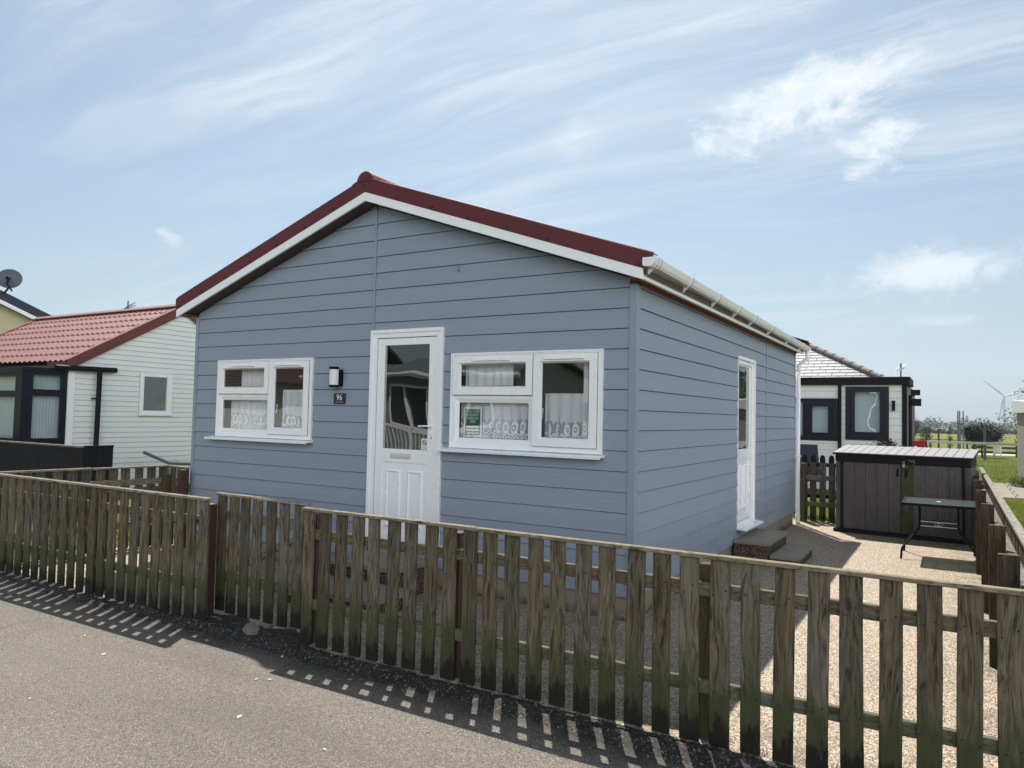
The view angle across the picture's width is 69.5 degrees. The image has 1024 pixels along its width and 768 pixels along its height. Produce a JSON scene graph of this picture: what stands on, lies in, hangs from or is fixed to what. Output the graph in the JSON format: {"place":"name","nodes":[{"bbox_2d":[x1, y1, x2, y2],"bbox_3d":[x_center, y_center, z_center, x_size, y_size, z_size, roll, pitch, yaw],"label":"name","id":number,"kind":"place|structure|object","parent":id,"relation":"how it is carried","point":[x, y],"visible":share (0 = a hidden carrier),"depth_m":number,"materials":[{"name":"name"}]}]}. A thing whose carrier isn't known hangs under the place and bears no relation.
{"place":"outdoors","nodes":[
{"label":"outdoors","id":0,"kind":"place"},
{"bbox_2d":[0,290,51,333],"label":"yellow house","id":1,"kind":"structure","parent":0,"point":[15,312],"depth_m":19.19,"materials":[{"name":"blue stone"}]},
{"bbox_2d":[0,269,22,294],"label":"satellite dish","id":2,"kind":"object","parent":1,"relation":"attached to","point":[10,278],"visible":1,"depth_m":18.85,"materials":[{"name":"grey paint"}]},
{"bbox_2d":[0,581,790,767],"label":"road","id":3,"kind":"structure","parent":0,"point":[285,721],"depth_m":3.99,"materials":[{"name":"grey asphalt"}]},
{"bbox_2d":[28,635,325,750],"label":"chips","id":4,"kind":"object","parent":3,"relation":"on","point":[240,716],"visible":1,"depth_m":4.47,"materials":[{"name":"white stone"}]},
{"bbox_2d":[2,571,769,767],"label":"grit","id":5,"kind":"object","parent":3,"relation":"on","point":[616,730],"visible":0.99,"depth_m":4.61,"materials":[{"name":"grey gravel"}]},
{"bbox_2d":[0,571,793,767],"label":"road edge","id":6,"kind":"object","parent":3,"relation":"on","point":[589,728],"visible":0.84,"depth_m":4.41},
{"bbox_2d":[242,622,259,634],"bbox_3d":[-1.901,1.791,5.387,0.147,0.104,0.102,0,-3,31],"label":"stone","id":7,"kind":"object","parent":6,"relation":"on","point":[252,628],"visible":0.93,"depth_m":5.35,"materials":[{"name":"grey stone"}]},
{"bbox_2d":[13,569,839,767],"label":"moss tufts","id":8,"kind":"object","parent":6,"relation":"on","point":[234,622],"visible":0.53,"depth_m":4.36,"materials":[{"name":"green plant"}]},
{"bbox_2d":[5,519,997,767],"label":"patio","id":9,"kind":"structure","parent":0,"point":[860,552],"depth_m":5.42,"materials":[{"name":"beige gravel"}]},
{"bbox_2d":[0,465,188,563],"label":"picket fence","id":10,"kind":"object","parent":9,"relation":"on","point":[171,482],"visible":0.36,"depth_m":8.54,"materials":[{"name":"brown wood"}]},
{"bbox_2d":[0,473,211,621],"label":"picket fence","id":11,"kind":"object","parent":9,"relation":"on","point":[101,568],"visible":0.97,"depth_m":6.32,"materials":[{"name":"brown wood"}]},
{"bbox_2d":[206,503,217,616],"bbox_3d":[-2.397,1.417,5.858,0.059,0.928,0.069,0,-3,31],"label":"gate post","id":12,"kind":"object","parent":9,"relation":"on","point":[211,557],"visible":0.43,"depth_m":5.84,"materials":[{"name":"brown wood"}]},
{"bbox_2d":[215,492,311,628],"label":"garden gate","id":13,"kind":"structure","parent":12,"relation":"attached to","point":[271,521],"depth_m":5.67,"materials":[{"name":"brown wood"}]},
{"bbox_2d":[288,575,402,612],"bbox_3d":[-1.416,1.808,6.281,1.066,0.165,0.515,0,-3,31],"label":"door step","id":14,"kind":"object","parent":9,"relation":"on","point":[382,591],"depth_m":6.10,"materials":[{"name":"concrete"}]},
{"bbox_2d":[330,550,424,594],"bbox_3d":[-1.218,1.768,6.815,0.856,0.300,0.590,0,-3,31],"label":"door step","id":15,"kind":"object","parent":9,"relation":"on","point":[420,572],"depth_m":6.66,"materials":[{"name":"concrete"}]},
{"bbox_2d":[175,171,810,620],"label":"cottage","id":16,"kind":"structure","parent":9,"relation":"on","point":[387,307],"depth_m":7.24,"materials":[{"name":"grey wood"}]},
{"bbox_2d":[230,400,266,428],"bbox_3d":[-2.965,0.303,8.382,0.684,0.475,0.052,0,-3,31],"label":"net curtain","id":17,"kind":"object","parent":16,"relation":"attached to","point":[244,407],"visible":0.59,"depth_m":8.40,"materials":[{"name":"white fabric"}]},
{"bbox_2d":[240,369,265,437],"bbox_3d":[-2.956,0.153,8.426,0.415,1.050,0.060,0,-3,31],"label":"curtain","id":18,"kind":"object","parent":16,"relation":"hanging from","point":[252,377],"visible":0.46,"depth_m":8.43,"materials":[{"name":"white fabric"}]},
{"bbox_2d":[204,358,314,443],"bbox_3d":[-2.808,0.179,8.200,1.650,0.912,0.152,0,-3,31],"label":"window","id":19,"kind":"structure","parent":16,"relation":"in","point":[295,435],"depth_m":8.13,"materials":[{"name":"white plastic"}]},
{"bbox_2d":[282,390,302,427],"bbox_3d":[-2.326,0.300,7.999,0.474,0.475,0.052,0,-3,31],"label":"net curtain","id":20,"kind":"object","parent":16,"relation":"hanging from","point":[292,401],"visible":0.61,"depth_m":8.03,"materials":[{"name":"white fabric"}]},
{"bbox_2d":[329,366,342,386],"bbox_3d":[-1.806,-0.071,7.576,0.144,0.210,0.096,2,-2,-10],"label":"wall lamp","id":21,"kind":"object","parent":16,"relation":"attached to","point":[335,376],"visible":1,"depth_m":7.54,"materials":[{"name":"black paint"}]},
{"bbox_2d":[334,393,345,403],"bbox_3d":[-1.774,0.150,7.596,0.160,0.110,0.011,0,-3,31],"label":"number plaque","id":22,"kind":"object","parent":16,"relation":"attached to","point":[339,398],"visible":1,"depth_m":7.59,"materials":[{"name":"stone"}]},
{"bbox_2d":[365,327,444,542],"bbox_3d":[-1.042,0.523,7.147,0.900,2.122,0.109,0,-3,31],"label":"door","id":23,"kind":"structure","parent":16,"relation":"in","point":[401,483],"depth_m":7.15,"materials":[{"name":"white plastic"}]},
{"bbox_2d":[463,407,481,436],"bbox_3d":[-0.362,0.351,6.796,0.200,0.275,0.007,0,-3,31],"label":"notice","id":24,"kind":"object","parent":16,"relation":"attached to","point":[473,419],"depth_m":6.79,"materials":[{"name":"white paper"}]},
{"bbox_2d":[466,364,513,449],"bbox_3d":[-0.216,0.141,6.783,0.525,1.050,0.059,0,-3,31],"label":"curtain","id":25,"kind":"object","parent":16,"relation":"hanging from","point":[489,375],"visible":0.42,"depth_m":6.77,"materials":[{"name":"white fabric"}]},
{"bbox_2d":[460,403,527,439],"bbox_3d":[-0.139,0.291,6.688,0.794,0.475,0.052,0,-3,31],"label":"net curtain","id":26,"kind":"object","parent":16,"relation":"attached to","point":[505,412],"visible":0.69,"depth_m":6.65,"materials":[{"name":"white fabric"}]},
{"bbox_2d":[436,349,604,459],"bbox_3d":[0.050,0.167,6.488,1.650,0.912,0.152,0,-3,31],"label":"window","id":27,"kind":"structure","parent":16,"relation":"in","point":[531,394],"depth_m":6.42,"materials":[{"name":"white plastic"}]},
{"bbox_2d":[545,393,588,437],"bbox_3d":[0.500,0.304,6.304,0.504,0.445,0.052,0,-3,31],"label":"net curtain","id":28,"kind":"object","parent":16,"relation":"attached to","point":[566,408],"visible":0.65,"depth_m":6.33,"materials":[{"name":"white fabric"}]},
{"bbox_2d":[583,363,588,437],"bbox_3d":[0.694,0.137,6.239,0.205,1.050,0.059,0,-3,31],"label":"curtain","id":29,"kind":"object","parent":16,"relation":"hanging from","point":[586,372],"visible":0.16,"depth_m":6.28,"materials":[{"name":"white fabric"}]},
{"bbox_2d":[736,355,763,531],"bbox_3d":[2.913,0.714,9.114,0.198,2.069,0.930,0,-3,31],"label":"door","id":30,"kind":"structure","parent":16,"relation":"in","point":[745,515],"depth_m":9.34,"materials":[{"name":"white plastic"}]},
{"bbox_2d":[300,507,1023,767],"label":"picket fence","id":31,"kind":"object","parent":9,"relation":"on","point":[700,680],"visible":0.99,"depth_m":3.80,"materials":[{"name":"brown wood"}]},
{"bbox_2d":[733,528,787,565],"bbox_3d":[3.009,1.960,8.887,0.398,0.275,1.136,0,-3,31],"label":"door step","id":32,"kind":"object","parent":9,"relation":"on","point":[759,543],"depth_m":8.50,"materials":[{"name":"concrete"}]},
{"bbox_2d":[770,543,813,563],"bbox_3d":[3.287,2.021,8.647,0.315,0.145,1.016,0,-3,31],"label":"door step","id":33,"kind":"object","parent":9,"relation":"on","point":[795,553],"depth_m":8.49,"materials":[{"name":"concrete"}]},
{"bbox_2d":[779,519,835,530],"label":"patio weeds","id":34,"kind":"object","parent":9,"relation":"on","point":[820,520],"visible":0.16,"depth_m":11.97,"materials":[{"name":"green plant"}]},
{"bbox_2d":[800,462,978,522],"bbox_3d":[5.840,1.801,11.601,2.548,1.008,0.143,0,-3,31],"label":"picket fence","id":35,"kind":"object","parent":9,"relation":"on","point":[822,504],"visible":0.27,"depth_m":12.13,"materials":[{"name":"brown wood"}]},
{"bbox_2d":[832,445,979,545],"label":"storage shed","id":36,"kind":"structure","parent":9,"relation":"on","point":[875,485],"depth_m":10.64,"materials":[{"name":"grey plastic"}]},
{"bbox_2d":[843,461,900,532],"bbox_3d":[5.283,1.656,10.856,0.768,0.986,0.055,-1,-3,37],"label":"door","id":37,"kind":"structure","parent":36,"relation":"in","point":[871,491],"depth_m":10.84,"materials":[{"name":"grey plastic"}]},
{"bbox_2d":[902,465,961,539],"bbox_3d":[5.903,1.649,10.390,0.745,0.986,0.055,-1,-3,37],"label":"door","id":38,"kind":"structure","parent":36,"relation":"in","point":[940,482],"depth_m":10.35,"materials":[{"name":"grey plastic"}]},
{"bbox_2d":[900,496,975,558],"bbox_3d":[5.210,1.784,9.013,0.815,0.695,0.860,0,-3,31],"label":"garden table","id":39,"kind":"object","parent":9,"relation":"on","point":[919,502],"visible":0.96,"depth_m":8.98,"materials":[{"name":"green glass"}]},
{"bbox_2d":[973,467,1023,667],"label":"picket fence","id":40,"kind":"object","parent":9,"relation":"on","point":[998,535],"visible":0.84,"depth_m":5.39,"materials":[{"name":"brown wood"}]},
{"bbox_2d":[0,0,1023,426],"label":"sky","id":41,"kind":"structure","parent":0,"point":[848,175],"materials":[{"name":"blue"}]},
{"bbox_2d":[13,426,1023,562],"bbox_3d":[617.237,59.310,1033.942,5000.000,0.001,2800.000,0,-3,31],"label":"ground","id":42,"kind":"structure","parent":0,"point":[988,457],"depth_m":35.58,"materials":[{"name":"green plant"}]},
{"bbox_2d":[0,440,113,516],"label":"dark screen","id":43,"kind":"object","parent":42,"relation":"on","point":[17,456],"visible":0.41,"depth_m":11.31,"materials":[{"name":"black paint"}]},
{"bbox_2d":[0,304,195,488],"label":"white chalet","id":44,"kind":"object","parent":42,"relation":"on","point":[121,381],"visible":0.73,"depth_m":14.59,"materials":[{"name":"white painted cladding"},{"name":"upvc"},{"name":"tinted glass"}]},
{"bbox_2d":[0,366,67,443],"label":"bay window","id":45,"kind":"structure","parent":44,"relation":"in","point":[23,389],"depth_m":13.20,"materials":[{"name":"black glass"}]},
{"bbox_2d":[123,301,135,308],"bbox_3d":[-10.528,-1.857,20.215,0.373,0.850,0.247,0,-3,31],"label":"tv aerial","id":46,"kind":"object","parent":44,"relation":"attached to","point":[128,306],"visible":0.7,"depth_m":20.22,"materials":[{"name":"grey metal"}]},
{"bbox_2d":[137,372,173,415],"bbox_3d":[-7.216,0.207,14.969,0.080,0.870,0.750,0,-3,31],"label":"window","id":47,"kind":"structure","parent":44,"relation":"in","point":[169,377],"depth_m":15.00,"materials":[{"name":"white plastic"}]},
{"bbox_2d":[142,451,190,473],"bbox_3d":[-6.821,1.726,14.898,0.060,0.796,1.364,0,-3,31],"label":"handrail","id":48,"kind":"object","parent":42,"relation":"on","point":[163,460],"visible":0.64,"depth_m":14.77,"materials":[{"name":"grey metal"}]},
{"bbox_2d":[795,444,819,481],"bbox_3d":[6.154,1.829,15.281,0.544,1.180,0.593,0,-3,31],"label":"garden chair","id":49,"kind":"object","parent":42,"relation":"on","point":[809,450],"visible":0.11,"depth_m":15.04,"materials":[{"name":"fabric"}]},
{"bbox_2d":[793,454,835,514],"bbox_3d":[6.139,1.770,12.498,2.900,1.060,0.045,0,-3,31],"label":"black picket fence","id":50,"kind":"object","parent":42,"relation":"on","point":[814,459],"visible":0.11,"depth_m":12.99,"materials":[{"name":"paint"}]},
{"bbox_2d":[795,343,914,491],"bbox_3d":[6.135,0.639,21.975,10.360,4.132,6.410,0,-3,31],"label":"hipped bungalow","id":51,"kind":"object","parent":42,"relation":"on","point":[843,401],"visible":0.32,"depth_m":17.39,"materials":[{"name":"paint"}]},
{"bbox_2d":[795,398,837,440],"bbox_3d":[7.114,0.848,17.819,1.410,1.000,0.185,0,-3,31],"label":"window","id":52,"kind":"structure","parent":51,"relation":"in","point":[818,416],"depth_m":17.69,"materials":[{"name":"black glass"}]},
{"bbox_2d":[845,387,888,440],"bbox_3d":[8.249,0.683,17.145,0.910,1.240,0.190,0,-3,31],"label":"window","id":53,"kind":"structure","parent":51,"relation":"in","point":[866,408],"depth_m":17.18,"materials":[{"name":"black glass"}]},
{"bbox_2d":[892,401,894,410],"bbox_3d":[8.680,0.492,16.796,0.068,0.230,0.075,0,-3,31],"label":"outside light","id":54,"kind":"object","parent":51,"relation":"attached to","point":[893,405],"visible":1,"depth_m":16.76,"materials":[{"name":"black paint"}]},
{"bbox_2d":[896,363,905,376],"bbox_3d":[9.874,-0.166,18.745,0.213,0.723,0.247,0,-3,31],"label":"tv aerial","id":55,"kind":"object","parent":51,"relation":"attached to","point":[901,368],"visible":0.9,"depth_m":18.74,"materials":[{"name":"grey metal"}]},
{"bbox_2d":[867,436,900,446],"bbox_3d":[8.214,1.852,16.283,0.699,1.411,0.732,0,-3,31],"label":"potted shrub","id":56,"kind":"object","parent":42,"relation":"on","point":[887,443],"visible":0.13,"depth_m":16.22,"materials":[{"name":"green plant"}]},
{"bbox_2d":[908,390,920,446],"bbox_3d":[9.000,1.332,16.492,0.255,2.400,0.185,0,-3,31],"label":"floodlight post","id":57,"kind":"object","parent":42,"relation":"on","point":[913,402],"visible":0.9,"depth_m":16.57,"materials":[{"name":"black metal"}]},
{"bbox_2d":[912,440,927,447],"bbox_3d":[10.449,2.046,18.919,0.389,1.247,0.396,0,-3,31],"label":"red seat","id":58,"kind":"object","parent":42,"relation":"on","point":[920,443],"visible":0.25,"depth_m":18.80,"materials":[{"name":"plastic"}]},
{"bbox_2d":[915,414,925,436],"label":"roadside tree","id":59,"kind":"object","parent":42,"relation":"on","point":[917,427],"visible":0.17,"depth_m":57.37,"materials":[{"name":"green plant"}]},
{"bbox_2d":[915,424,935,444],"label":"sapling","id":60,"kind":"object","parent":42,"relation":"on","point":[925,435],"visible":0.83,"depth_m":48.42,"materials":[{"name":"green plant"}]},
{"bbox_2d":[915,431,967,448],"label":"field fence","id":61,"kind":"object","parent":42,"relation":"on","point":[939,433],"visible":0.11,"depth_m":52.39,"materials":[{"name":"wood"}]},
{"bbox_2d":[945,430,954,448],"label":"sapling","id":62,"kind":"object","parent":42,"relation":"on","point":[950,438],"visible":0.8,"depth_m":47.71,"materials":[{"name":"green plant"}]},
{"bbox_2d":[957,411,963,448],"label":"metal posts","id":63,"kind":"object","parent":42,"relation":"on","point":[959,424],"visible":0.66,"depth_m":33.80,"materials":[{"name":"grey metal"}]},
{"bbox_2d":[916,414,1016,429],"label":"tree line","id":64,"kind":"object","parent":42,"relation":"on","point":[934,423],"visible":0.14,"depth_m":383.73,"materials":[{"name":"green plant"}]},
{"bbox_2d":[917,426,1016,434],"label":"hedge","id":65,"kind":"object","parent":42,"relation":"on","point":[955,431],"visible":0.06,"depth_m":157.84,"materials":[{"name":"green plant"}]},
{"bbox_2d":[927,440,1016,465],"bbox_3d":[18.915,2.861,30.193,3.380,0.985,0.190,0,-3,31],"label":"white barrier","id":66,"kind":"object","parent":42,"relation":"on","point":[974,443],"visible":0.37,"depth_m":30.21,"materials":[{"name":"white metal"}]},
{"bbox_2d":[983,429,985,459],"bbox_3d":[22.438,2.867,35.031,0.110,1.500,0.100,0,-3,31],"label":"wooden post","id":67,"kind":"object","parent":42,"relation":"on","point":[984,438],"visible":0.89,"depth_m":34.99,"materials":[{"name":"wood"}]},
{"bbox_2d":[961,421,1008,456],"bbox_3d":[24.540,2.845,38.330,2.297,2.023,2.155,0,-3,31],"label":"dark bush","id":68,"kind":"object","parent":42,"relation":"on","point":[973,433],"visible":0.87,"depth_m":38.11,"materials":[{"name":"green plant"}]},
{"bbox_2d":[971,441,1016,456],"bbox_3d":[26.516,3.486,39.585,3.200,0.870,0.150,0,-3,31],"label":"timber rail fence","id":69,"kind":"object","parent":42,"relation":"on","point":[1011,448],"visible":0.49,"depth_m":39.59,"materials":[{"name":"grey wood"}]},
{"bbox_2d":[993,441,1001,456],"bbox_3d":[25.878,3.442,39.357,0.380,0.830,0.100,0,-3,31],"label":"white pallet","id":70,"kind":"object","parent":42,"relation":"on","point":[995,451],"visible":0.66,"depth_m":39.30,"materials":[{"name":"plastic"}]},
{"bbox_2d":[983,380,1021,423],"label":"wind turbine","id":71,"kind":"object","parent":42,"relation":"on","point":[1003,403],"visible":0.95,"depth_m":960.43,"materials":[{"name":"grey paint"}]},
{"bbox_2d":[994,483,1023,499],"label":"paving slabs","id":72,"kind":"structure","parent":42,"relation":"on","point":[1006,492],"depth_m":18.58,"materials":[{"name":"concrete"}]},
{"bbox_2d":[1004,473,1023,486],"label":"weeds","id":73,"kind":"object","parent":72,"relation":"on","point":[1017,482],"visible":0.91,"depth_m":19.84,"materials":[{"name":"green plant"}]},
{"bbox_2d":[995,378,1023,451],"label":"leafy tree","id":74,"kind":"object","parent":42,"relation":"on","point":[1013,414],"visible":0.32,"depth_m":26.97,"materials":[{"name":"green plant"}]},
{"bbox_2d":[1012,400,1023,476],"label":"pebbledash garage","id":75,"kind":"structure","parent":42,"relation":"on","point":[1018,406],"depth_m":23.56,"materials":[{"name":"beige concrete"}]},
{"bbox_2d":[978,453,1014,455],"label":"path","id":76,"kind":"structure","parent":0,"point":[998,454],"depth_m":42.56,"materials":[{"name":"concrete"}]}
]}

